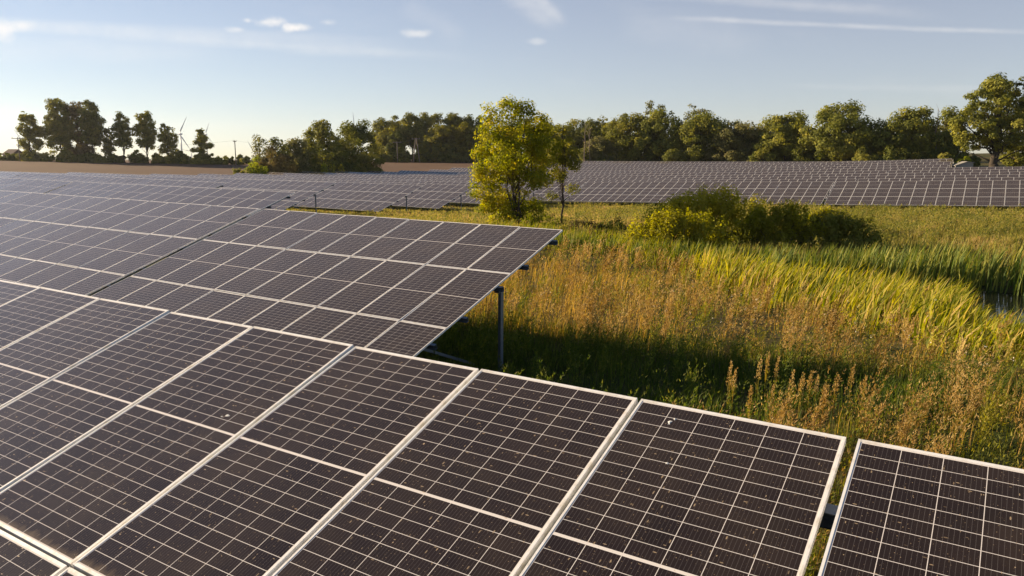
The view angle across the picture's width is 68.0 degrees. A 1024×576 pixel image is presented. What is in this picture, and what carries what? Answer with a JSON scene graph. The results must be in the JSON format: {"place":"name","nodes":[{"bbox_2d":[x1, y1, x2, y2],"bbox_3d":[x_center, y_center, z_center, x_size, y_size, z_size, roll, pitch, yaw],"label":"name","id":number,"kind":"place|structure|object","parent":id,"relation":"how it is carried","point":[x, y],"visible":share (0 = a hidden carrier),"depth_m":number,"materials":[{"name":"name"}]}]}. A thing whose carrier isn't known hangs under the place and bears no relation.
{"place":"outdoors","nodes":[
{"label":"outdoors","id":0,"kind":"place"},
{"bbox_2d":[0,160,489,174],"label":"ploughed field","id":1,"kind":"structure","parent":0,"point":[127,167],"depth_m":215.06,"materials":[{"name":"soil"}]},
{"bbox_2d":[15,111,45,154],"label":"deciduous tree","id":2,"kind":"object","parent":1,"relation":"on","point":[29,133],"visible":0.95,"depth_m":244.26,"materials":[{"name":"green plant"}]},
{"bbox_2d":[40,98,77,154],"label":"deciduous tree","id":3,"kind":"object","parent":1,"relation":"on","point":[56,128],"visible":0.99,"depth_m":244.82,"materials":[{"name":"green plant"}]},
{"bbox_2d":[61,101,101,154],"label":"deciduous tree","id":4,"kind":"object","parent":1,"relation":"on","point":[81,148],"visible":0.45,"depth_m":248.94,"materials":[{"name":"green plant"}]},
{"bbox_2d":[74,99,105,154],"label":"deciduous tree","id":5,"kind":"object","parent":1,"relation":"on","point":[91,127],"visible":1,"depth_m":242.80,"materials":[{"name":"green plant"}]},
{"bbox_2d":[75,152,115,162],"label":"hedge shrub","id":6,"kind":"object","parent":1,"relation":"on","point":[87,157],"visible":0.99,"depth_m":239.89,"materials":[{"name":"green plant"}]},
{"bbox_2d":[100,128,116,156],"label":"deciduous tree","id":7,"kind":"object","parent":1,"relation":"on","point":[110,148],"visible":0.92,"depth_m":247.03,"materials":[{"name":"green plant"}]},
{"bbox_2d":[108,111,132,162],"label":"deciduous tree","id":8,"kind":"object","parent":1,"relation":"on","point":[119,128],"visible":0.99,"depth_m":243.99,"materials":[{"name":"green plant"}]},
{"bbox_2d":[131,111,157,161],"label":"deciduous tree","id":9,"kind":"object","parent":1,"relation":"on","point":[147,140],"visible":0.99,"depth_m":243.67,"materials":[{"name":"green plant"}]},
{"bbox_2d":[157,123,179,156],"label":"deciduous tree","id":10,"kind":"object","parent":1,"relation":"on","point":[166,137],"visible":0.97,"depth_m":244.92,"materials":[{"name":"green plant"}]},
{"bbox_2d":[189,128,214,162],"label":"deciduous tree","id":11,"kind":"object","parent":1,"relation":"on","point":[201,138],"visible":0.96,"depth_m":242.88,"materials":[{"name":"green plant"}]},
{"bbox_2d":[251,134,269,164],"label":"young tree","id":12,"kind":"object","parent":1,"relation":"on","point":[258,146],"visible":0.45,"depth_m":148.78,"materials":[{"name":"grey plant"}]},
{"bbox_2d":[254,143,298,172],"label":"brown shrub","id":13,"kind":"object","parent":1,"relation":"on","point":[277,164],"visible":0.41,"depth_m":145.12,"materials":[{"name":"green plant"}]},
{"bbox_2d":[266,137,289,165],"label":"young tree","id":14,"kind":"object","parent":1,"relation":"on","point":[282,149],"visible":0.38,"depth_m":151.23,"materials":[{"name":"green plant"}]},
{"bbox_2d":[281,136,314,172],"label":"young tree","id":15,"kind":"object","parent":1,"relation":"on","point":[299,155],"visible":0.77,"depth_m":154.87,"materials":[{"name":"green plant"}]},
{"bbox_2d":[300,126,321,170],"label":"young tree","id":16,"kind":"object","parent":1,"relation":"on","point":[309,134],"visible":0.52,"depth_m":158.62,"materials":[{"name":"green plant"}]},
{"bbox_2d":[312,144,348,172],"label":"dark shrub","id":17,"kind":"object","parent":1,"relation":"on","point":[337,160],"visible":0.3,"depth_m":162.95,"materials":[{"name":"green plant"}]},
{"bbox_2d":[307,119,354,167],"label":"broad tree","id":18,"kind":"object","parent":1,"relation":"on","point":[323,131],"visible":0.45,"depth_m":167.45,"materials":[{"name":"green plant"}]},
{"bbox_2d":[326,119,384,169],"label":"broad tree","id":19,"kind":"object","parent":1,"relation":"on","point":[359,136],"visible":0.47,"depth_m":176.20,"materials":[{"name":"green plant"}]},
{"bbox_2d":[368,117,392,151],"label":"woodland tree","id":20,"kind":"object","parent":1,"relation":"on","point":[380,125],"visible":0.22,"depth_m":295.40,"materials":[{"name":"green plant"}]},
{"bbox_2d":[375,127,400,156],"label":"woodland tree","id":21,"kind":"object","parent":1,"relation":"on","point":[381,137],"visible":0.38,"depth_m":288.50,"materials":[{"name":"green plant"}]},
{"bbox_2d":[385,131,409,157],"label":"woodland tree","id":22,"kind":"object","parent":1,"relation":"on","point":[392,148],"visible":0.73,"depth_m":284.86,"materials":[{"name":"green plant"}]},
{"bbox_2d":[395,111,428,153],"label":"woodland tree","id":23,"kind":"object","parent":1,"relation":"on","point":[405,128],"visible":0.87,"depth_m":293.75,"materials":[{"name":"green plant"}]},
{"bbox_2d":[415,112,435,149],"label":"woodland tree","id":24,"kind":"object","parent":1,"relation":"on","point":[427,120],"visible":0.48,"depth_m":295.62,"materials":[{"name":"green plant"}]},
{"bbox_2d":[415,135,441,161],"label":"woodland tree","id":25,"kind":"object","parent":1,"relation":"on","point":[425,144],"visible":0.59,"depth_m":284.08,"materials":[{"name":"green plant"}]},
{"bbox_2d":[430,143,457,162],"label":"woodland tree","id":26,"kind":"object","parent":1,"relation":"on","point":[444,148],"visible":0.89,"depth_m":282.66,"materials":[{"name":"green plant"}]},
{"bbox_2d":[430,124,461,158],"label":"woodland tree","id":27,"kind":"object","parent":1,"relation":"on","point":[446,134],"visible":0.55,"depth_m":284.91,"materials":[{"name":"green plant"}]},
{"bbox_2d":[451,121,481,155],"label":"woodland tree","id":28,"kind":"object","parent":1,"relation":"on","point":[463,128],"visible":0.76,"depth_m":284.06,"materials":[{"name":"green plant"}]},
{"bbox_2d":[0,0,1023,158],"label":"sky","id":29,"kind":"structure","parent":0,"point":[268,69],"materials":[{"name":"blue"}]},
{"bbox_2d":[8,153,1023,575],"bbox_3d":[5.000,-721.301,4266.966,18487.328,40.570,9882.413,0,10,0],"label":"ground","id":30,"kind":"structure","parent":0,"point":[772,333],"depth_m":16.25,"materials":[{"name":"green plant"}]},
{"bbox_2d":[0,178,72,193],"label":"solar table","id":31,"kind":"object","parent":30,"relation":"on","point":[27,185],"visible":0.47,"depth_m":46.41,"materials":[{"name":"grey"}]},
{"bbox_2d":[0,171,132,177],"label":"solar table","id":32,"kind":"object","parent":30,"relation":"on","point":[124,176],"visible":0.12,"depth_m":81.85,"materials":[{"name":"grey"}]},
{"bbox_2d":[12,173,225,187],"bbox_3d":[-33.765,-6.358,59.187,28.682,4.391,5.998,7,12,32],"label":"solar table","id":33,"kind":"object","parent":30,"relation":"on","point":[116,180],"visible":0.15,"depth_m":59.80,"materials":[{"name":"grey"}]},
{"bbox_2d":[0,191,258,295],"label":"solar table","id":34,"kind":"object","parent":30,"relation":"on","point":[86,245],"visible":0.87,"depth_m":21.32,"materials":[{"name":"grey"}]},
{"bbox_2d":[45,182,294,247],"bbox_3d":[-19.635,-2.803,38.109,19.178,4.388,5.997,7,12,32],"label":"solar table","id":35,"kind":"object","parent":30,"relation":"on","point":[260,200],"visible":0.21,"depth_m":38.30,"materials":[{"name":"grey"}]},
{"bbox_2d":[131,176,335,212],"bbox_3d":[-27.959,-7.454,67.634,28.682,4.390,5.997,7,12,32],"label":"solar table","id":36,"kind":"object","parent":30,"relation":"on","point":[303,190],"visible":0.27,"depth_m":64.03,"materials":[{"name":"grey"}]},
{"bbox_2d":[243,156,268,173],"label":"lime shrub","id":37,"kind":"object","parent":30,"relation":"on","point":[255,168],"visible":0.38,"depth_m":135.96,"materials":[{"name":"green plant"}]},
{"bbox_2d":[220,174,358,180],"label":"solar table","id":38,"kind":"object","parent":30,"relation":"on","point":[290,177],"visible":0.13,"depth_m":107.91,"materials":[{"name":"grey"}]},
{"bbox_2d":[223,178,422,212],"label":"solar table","id":39,"kind":"object","parent":30,"relation":"on","point":[349,196],"visible":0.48,"depth_m":70.44,"materials":[{"name":"grey"}]},
{"bbox_2d":[92,209,562,371],"bbox_3d":[-4.547,0.870,16.485,9.674,4.389,5.996,7,12,32],"label":"solar table","id":40,"kind":"object","parent":30,"relation":"on","point":[411,287],"visible":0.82,"depth_m":15.95,"materials":[{"name":"grey"}]},
{"bbox_2d":[273,175,407,180],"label":"solar table","id":41,"kind":"object","parent":30,"relation":"on","point":[338,177],"visible":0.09,"depth_m":116.38,"materials":[{"name":"grey"}]},
{"bbox_2d":[352,148,385,171],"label":"round shrub","id":42,"kind":"object","parent":30,"relation":"on","point":[366,159],"visible":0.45,"depth_m":169.17,"materials":[{"name":"green plant"}]},
{"bbox_2d":[286,178,472,210],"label":"solar table","id":43,"kind":"object","parent":30,"relation":"on","point":[436,196],"visible":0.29,"depth_m":78.85,"materials":[{"name":"grey"}]},
{"bbox_2d":[322,175,453,180],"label":"solar table","id":44,"kind":"object","parent":30,"relation":"on","point":[409,178],"visible":0.09,"depth_m":123.73,"materials":[{"name":"grey"}]},
{"bbox_2d":[0,280,845,575],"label":"solar table","id":45,"kind":"object","parent":30,"relation":"on","point":[138,440],"visible":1,"depth_m":3.97,"materials":[{"name":"grey"}]},
{"bbox_2d":[358,179,542,203],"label":"solar table","id":46,"kind":"object","parent":30,"relation":"on","point":[466,199],"visible":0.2,"depth_m":88.24,"materials":[{"name":"grey"}]},
{"bbox_2d":[408,179,585,202],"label":"solar table","id":47,"kind":"object","parent":30,"relation":"on","point":[543,191],"visible":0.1,"depth_m":93.96,"materials":[{"name":"grey"}]},
{"bbox_2d":[466,94,566,225],"bbox_3d":[0.106,-7.525,46.580,5.590,8.514,4.744,-7,12,-34],"label":"maple tree","id":48,"kind":"object","parent":30,"relation":"on","point":[501,160],"visible":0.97,"depth_m":46.09,"materials":[{"name":"green plant"}]},
{"bbox_2d":[519,212,560,227],"bbox_3d":[1.672,-3.897,45.123,2.679,1.470,3.030,0,10,0],"label":"bramble","id":49,"kind":"object","parent":30,"relation":"on","point":[541,217],"visible":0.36,"depth_m":44.75,"materials":[{"name":"green plant"}]},
{"bbox_2d":[544,123,581,223],"bbox_3d":[3.324,-7.036,48.757,2.728,6.892,2.696,4,11,24],"label":"slender tree","id":50,"kind":"object","parent":30,"relation":"on","point":[563,159],"visible":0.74,"depth_m":48.10,"materials":[{"name":"green plant"}]},
{"bbox_2d":[523,176,674,179],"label":"solar table","id":51,"kind":"object","parent":30,"relation":"on","point":[650,177],"visible":0.15,"depth_m":123.54,"materials":[{"name":"grey"}]},
{"bbox_2d":[595,217,631,235],"bbox_3d":[5.750,-3.353,42.910,2.344,1.364,2.369,9,14,43],"label":"bramble","id":52,"kind":"object","parent":30,"relation":"on","point":[611,226],"visible":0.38,"depth_m":42.15,"materials":[{"name":"green plant"}]},
{"bbox_2d":[573,163,672,167],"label":"solar table","id":53,"kind":"object","parent":30,"relation":"on","point":[594,164],"visible":0.17,"depth_m":187.24,"materials":[{"name":"grey"}]},
{"bbox_2d":[553,173,696,177],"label":"solar table","id":54,"kind":"object","parent":30,"relation":"on","point":[667,174],"visible":0.15,"depth_m":131.95,"materials":[{"name":"grey"}]},
{"bbox_2d":[583,161,685,165],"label":"solar table","id":55,"kind":"object","parent":30,"relation":"on","point":[637,162],"visible":0.23,"depth_m":195.91,"materials":[{"name":"grey"}]},
{"bbox_2d":[265,197,1023,277],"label":"meadow grass","id":56,"kind":"structure","parent":30,"relation":"on","point":[936,222],"depth_m":51.12,"materials":[{"name":"green plant"}]},
{"bbox_2d":[576,170,718,174],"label":"solar table","id":57,"kind":"object","parent":30,"relation":"on","point":[713,171],"visible":0.15,"depth_m":141.68,"materials":[{"name":"grey"}]},
{"bbox_2d":[621,206,738,251],"bbox_3d":[8.434,-2.894,38.129,5.973,2.503,2.995,0,10,0],"label":"willow shrub","id":58,"kind":"object","parent":30,"relation":"on","point":[670,227],"visible":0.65,"depth_m":37.58,"materials":[{"name":"green plant"}]},
{"bbox_2d":[626,168,768,172],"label":"solar table","id":59,"kind":"object","parent":30,"relation":"on","point":[699,169],"visible":0.16,"depth_m":146.84,"materials":[{"name":"grey"}]},
{"bbox_2d":[565,182,833,204],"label":"solar table","id":60,"kind":"object","parent":30,"relation":"on","point":[651,192],"visible":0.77,"depth_m":84.61,"materials":[{"name":"grey"}]},
{"bbox_2d":[636,183,768,239],"bbox_3d":[10.721,-4.204,42.430,7.650,3.442,4.145,0,10,0],"label":"willow shrub","id":61,"kind":"object","parent":30,"relation":"on","point":[727,209],"visible":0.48,"depth_m":41.91,"materials":[{"name":"green plant"}]},
{"bbox_2d":[644,166,780,169],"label":"solar table","id":62,"kind":"object","parent":30,"relation":"on","point":[708,168],"visible":0.17,"depth_m":155.93,"materials":[{"name":"grey"}]},
{"bbox_2d":[406,215,1023,569],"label":"seed head weeds","id":63,"kind":"object","parent":30,"relation":"on","point":[831,323],"visible":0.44,"depth_m":17.15,"materials":[{"name":"plant"}]},
{"bbox_2d":[660,165,791,167],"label":"solar table","id":64,"kind":"object","parent":30,"relation":"on","point":[723,166],"visible":0.16,"depth_m":164.14,"materials":[{"name":"grey"}]},
{"bbox_2d":[673,163,798,165],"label":"solar table","id":65,"kind":"object","parent":30,"relation":"on","point":[792,164],"visible":0.17,"depth_m":172.49,"materials":[{"name":"grey"}]},
{"bbox_2d":[625,179,855,198],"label":"solar table","id":66,"kind":"object","parent":30,"relation":"on","point":[834,181],"visible":0.18,"depth_m":92.13,"materials":[{"name":"grey"}]},
{"bbox_2d":[461,221,1023,575],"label":"leafy weeds","id":67,"kind":"object","parent":30,"relation":"on","point":[993,416],"visible":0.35,"depth_m":14.80,"materials":[{"name":"green plant"}]},
{"bbox_2d":[483,217,1023,374],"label":"reeds","id":68,"kind":"object","parent":30,"relation":"on","point":[948,305],"visible":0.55,"depth_m":22.91,"materials":[{"name":"green plant"}]},
{"bbox_2d":[651,176,864,188],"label":"solar table","id":69,"kind":"object","parent":30,"relation":"on","point":[857,178],"visible":0.12,"depth_m":101.58,"materials":[{"name":"grey"}]},
{"bbox_2d":[726,198,826,247],"bbox_3d":[14.210,-3.474,40.821,5.580,2.749,3.373,0,10,0],"label":"willow shrub","id":70,"kind":"object","parent":30,"relation":"on","point":[785,221],"visible":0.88,"depth_m":40.06,"materials":[{"name":"green plant"}]},
{"bbox_2d":[676,173,877,178],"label":"solar table","id":71,"kind":"object","parent":30,"relation":"on","point":[866,175],"visible":0.18,"depth_m":109.81,"materials":[{"name":"grey"}]},
{"bbox_2d":[544,227,1023,295],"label":"dark reeds","id":72,"kind":"object","parent":30,"relation":"on","point":[956,268],"visible":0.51,"depth_m":32.16,"materials":[{"name":"green plant"}]},
{"bbox_2d":[697,171,886,175],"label":"solar table","id":73,"kind":"object","parent":30,"relation":"on","point":[820,172],"visible":0.2,"depth_m":118.41,"materials":[{"name":"grey"}]},
{"bbox_2d":[718,168,897,173],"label":"solar table","id":74,"kind":"object","parent":30,"relation":"on","point":[819,170],"visible":0.19,"depth_m":126.31,"materials":[{"name":"grey"}]},
{"bbox_2d":[789,209,882,250],"bbox_3d":[17.387,-3.085,40.271,5.339,2.239,2.942,0,10,0],"label":"willow shrub","id":75,"kind":"object","parent":30,"relation":"on","point":[839,226],"visible":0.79,"depth_m":40.09,"materials":[{"name":"green plant"}]},
{"bbox_2d":[769,165,947,170],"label":"solar table","id":76,"kind":"object","parent":30,"relation":"on","point":[900,166],"visible":0.2,"depth_m":130.71,"materials":[{"name":"grey"}]},
{"bbox_2d":[782,161,950,168],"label":"solar table","id":77,"kind":"object","parent":30,"relation":"on","point":[919,163],"visible":0.16,"depth_m":138.20,"materials":[{"name":"grey"}]},
{"bbox_2d":[793,159,952,166],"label":"solar table","id":78,"kind":"object","parent":30,"relation":"on","point":[940,160],"visible":0.14,"depth_m":147.17,"materials":[{"name":"grey"}]},
{"bbox_2d":[818,439,1023,575],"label":"solar table","id":79,"kind":"object","parent":30,"relation":"on","point":[903,511],"visible":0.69,"depth_m":3.06,"materials":[{"name":"grey"}]},
{"bbox_2d":[824,180,1023,207],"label":"solar table","id":80,"kind":"object","parent":30,"relation":"on","point":[851,193],"visible":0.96,"depth_m":71.54,"materials":[{"name":"grey"}]},
{"bbox_2d":[858,177,1023,198],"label":"solar table","id":81,"kind":"object","parent":30,"relation":"on","point":[951,179],"visible":0.2,"depth_m":81.61,"materials":[{"name":"grey"}]},
{"bbox_2d":[867,174,1023,180],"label":"solar table","id":82,"kind":"object","parent":30,"relation":"on","point":[951,176],"visible":0.16,"depth_m":90.08,"materials":[{"name":"grey"}]},
{"bbox_2d":[879,172,1023,177],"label":"solar table","id":83,"kind":"object","parent":30,"relation":"on","point":[950,173],"visible":0.17,"depth_m":98.40,"materials":[{"name":"grey"}]},
{"bbox_2d":[888,169,1023,175],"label":"solar table","id":84,"kind":"object","parent":30,"relation":"on","point":[951,171],"visible":0.12,"depth_m":106.88,"materials":[{"name":"grey"}]},
{"bbox_2d":[900,167,1023,171],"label":"solar table","id":85,"kind":"object","parent":30,"relation":"on","point":[962,168],"visible":0.19,"depth_m":114.67,"materials":[{"name":"grey"}]},
{"bbox_2d":[939,72,1023,167],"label":"oak tree","id":86,"kind":"object","parent":30,"relation":"on","point":[1000,91],"visible":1,"depth_m":145.47,"materials":[{"name":"green plant"}]},
{"bbox_2d":[999,140,1023,167],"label":"shrub","id":87,"kind":"object","parent":30,"relation":"on","point":[1016,159],"visible":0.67,"depth_m":152.60,"materials":[{"name":"green plant"}]},
{"bbox_2d":[78,262,1023,575],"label":"green grass","id":88,"kind":"structure","parent":0,"point":[606,354],"depth_m":13.78,"materials":[{"name":"green plant"}]},
{"bbox_2d":[916,289,1023,323],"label":"pond water","id":89,"kind":"structure","parent":0,"point":[1006,302],"depth_m":28.23,"materials":[{"name":"black liquid"}]},
{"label":"ploughed field","id":90,"kind":"structure","parent":0,"visible":0},
{"bbox_2d":[561,118,592,160],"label":"woodland tree","id":91,"kind":"object","parent":90,"relation":"on","point":[573,126],"visible":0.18,"depth_m":228.87,"materials":[{"name":"green plant"}]},
{"bbox_2d":[573,117,605,159],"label":"woodland tree","id":92,"kind":"object","parent":90,"relation":"on","point":[580,138],"visible":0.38,"depth_m":222.38,"materials":[{"name":"green plant"}]},
{"bbox_2d":[582,134,619,161],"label":"tree","id":93,"kind":"object","parent":90,"relation":"on","point":[595,144],"visible":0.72,"depth_m":214.19,"materials":[{"name":"green plant"}]},
{"bbox_2d":[600,112,655,160],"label":"woodland tree","id":94,"kind":"object","parent":90,"relation":"on","point":[614,129],"visible":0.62,"depth_m":214.66,"materials":[{"name":"green plant"}]},
{"bbox_2d":[627,106,686,160],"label":"woodland tree","id":95,"kind":"object","parent":90,"relation":"on","point":[657,123],"visible":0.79,"depth_m":209.78,"materials":[{"name":"green plant"}]},
{"bbox_2d":[662,148,700,161],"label":"undergrowth shrub","id":96,"kind":"object","parent":90,"relation":"on","point":[672,155],"visible":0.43,"depth_m":202.00,"materials":[{"name":"green plant"}]},
{"bbox_2d":[669,110,734,161],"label":"woodland tree","id":97,"kind":"object","parent":90,"relation":"on","point":[701,130],"visible":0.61,"depth_m":203.92,"materials":[{"name":"green plant"}]},
{"bbox_2d":[704,119,773,161],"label":"woodland tree","id":98,"kind":"object","parent":90,"relation":"on","point":[742,146],"visible":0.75,"depth_m":199.72,"materials":[{"name":"green plant"}]},
{"bbox_2d":[748,145,781,161],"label":"undergrowth shrub","id":99,"kind":"object","parent":90,"relation":"on","point":[773,155],"visible":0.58,"depth_m":191.61,"materials":[{"name":"green plant"}]},
{"bbox_2d":[752,110,809,161],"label":"woodland tree","id":100,"kind":"object","parent":90,"relation":"on","point":[786,127],"visible":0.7,"depth_m":193.36,"materials":[{"name":"green plant"}]},
{"bbox_2d":[790,143,827,162],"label":"undergrowth shrub","id":101,"kind":"object","parent":90,"relation":"on","point":[800,150],"visible":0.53,"depth_m":187.96,"materials":[{"name":"green plant"}]},
{"bbox_2d":[796,99,885,160],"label":"woodland tree","id":102,"kind":"object","parent":90,"relation":"on","point":[838,136],"visible":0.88,"depth_m":182.93,"materials":[{"name":"green plant"}]},
{"bbox_2d":[851,145,886,160],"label":"undergrowth shrub","id":103,"kind":"object","parent":90,"relation":"on","point":[861,154],"visible":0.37,"depth_m":176.70,"materials":[{"name":"green plant"}]},
{"bbox_2d":[877,145,925,160],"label":"undergrowth shrub","id":104,"kind":"object","parent":90,"relation":"on","point":[902,152],"visible":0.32,"depth_m":173.90,"materials":[{"name":"green plant"}]},
{"bbox_2d":[867,105,950,159],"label":"woodland tree","id":105,"kind":"object","parent":90,"relation":"on","point":[911,127],"visible":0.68,"depth_m":176.88,"materials":[{"name":"green plant"}]},
{"bbox_2d":[918,130,969,158],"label":"woodland tree","id":106,"kind":"object","parent":90,"relation":"on","point":[950,142],"visible":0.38,"depth_m":176.46,"materials":[{"name":"green plant"}]},
{"bbox_2d":[924,148,964,163],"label":"undergrowth shrub","id":107,"kind":"object","parent":90,"relation":"on","point":[943,152],"visible":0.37,"depth_m":173.22,"materials":[{"name":"green plant"}]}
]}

